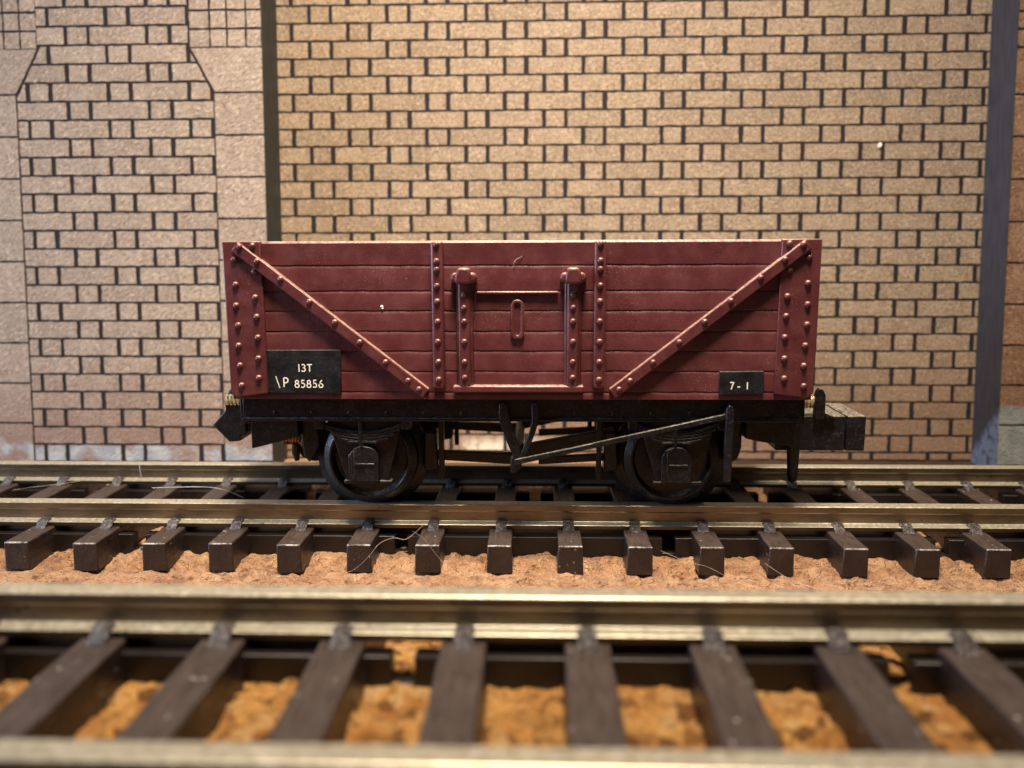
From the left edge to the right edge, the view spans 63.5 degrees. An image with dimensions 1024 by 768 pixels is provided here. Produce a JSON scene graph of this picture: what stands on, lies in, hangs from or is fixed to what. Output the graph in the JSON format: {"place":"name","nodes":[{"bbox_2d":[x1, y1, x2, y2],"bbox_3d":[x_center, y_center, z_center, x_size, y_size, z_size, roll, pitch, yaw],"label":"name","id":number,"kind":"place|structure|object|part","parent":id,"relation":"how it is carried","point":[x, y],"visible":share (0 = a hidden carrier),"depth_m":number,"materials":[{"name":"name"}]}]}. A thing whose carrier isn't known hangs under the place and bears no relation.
{"place":"outdoors","nodes":[
{"label":"outdoors","id":0,"kind":"place"},
{"bbox_2d":[0,458,1023,754],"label":"ground","id":1,"kind":"structure","parent":0,"point":[654,718],"depth_m":3.65,"materials":[{"name":"orange"}]},
{"bbox_2d":[157,486,243,497],"bbox_3d":[-2.327,0.800,6.124,0.685,0.084,0.006,0,9,2],"label":"fibre","id":2,"kind":"object","parent":1,"relation":"on","point":[192,486],"visible":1,"depth_m":6.12,"materials":[{"name":"grey"}]},
{"bbox_2d":[340,522,425,574],"bbox_3d":[-0.813,1.030,5.157,0.555,0.337,0.029,0,9,0],"label":"fibre","id":3,"kind":"object","parent":1,"relation":"on","point":[378,544],"visible":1,"depth_m":5.16,"materials":[{"name":"beige"}]},
{"bbox_2d":[0,0,1023,464],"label":"brick wall","id":4,"kind":"structure","parent":1,"relation":"on","point":[154,154],"depth_m":7.70,"materials":[{"name":"beige brick"}]},
{"bbox_2d":[0,582,1023,767],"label":"railway track","id":5,"kind":"structure","parent":1,"relation":"on","point":[78,656],"depth_m":2.92,"materials":[{"name":"silver metal"}]},
{"bbox_2d":[0,461,1023,577],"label":"railway track","id":6,"kind":"structure","parent":1,"relation":"on","point":[847,520],"depth_m":5.52,"materials":[{"name":"silver metal"}]},
{"bbox_2d":[213,239,865,503],"bbox_3d":[0.178,-0.106,5.890,4.483,1.801,1.830,0,9,2],"label":"goods wagon","id":7,"kind":"object","parent":6,"relation":"on","point":[674,371],"visible":1,"depth_m":5.05,"materials":[{"name":"red paint"}]},
{"bbox_3d":[0.040,-0.325,5.006,0.814,0.754,0.150,0,9,2],"label":"side door","id":8,"kind":"part","parent":7,"relation":"part of","materials":[{"name":"red paint"}]}
]}

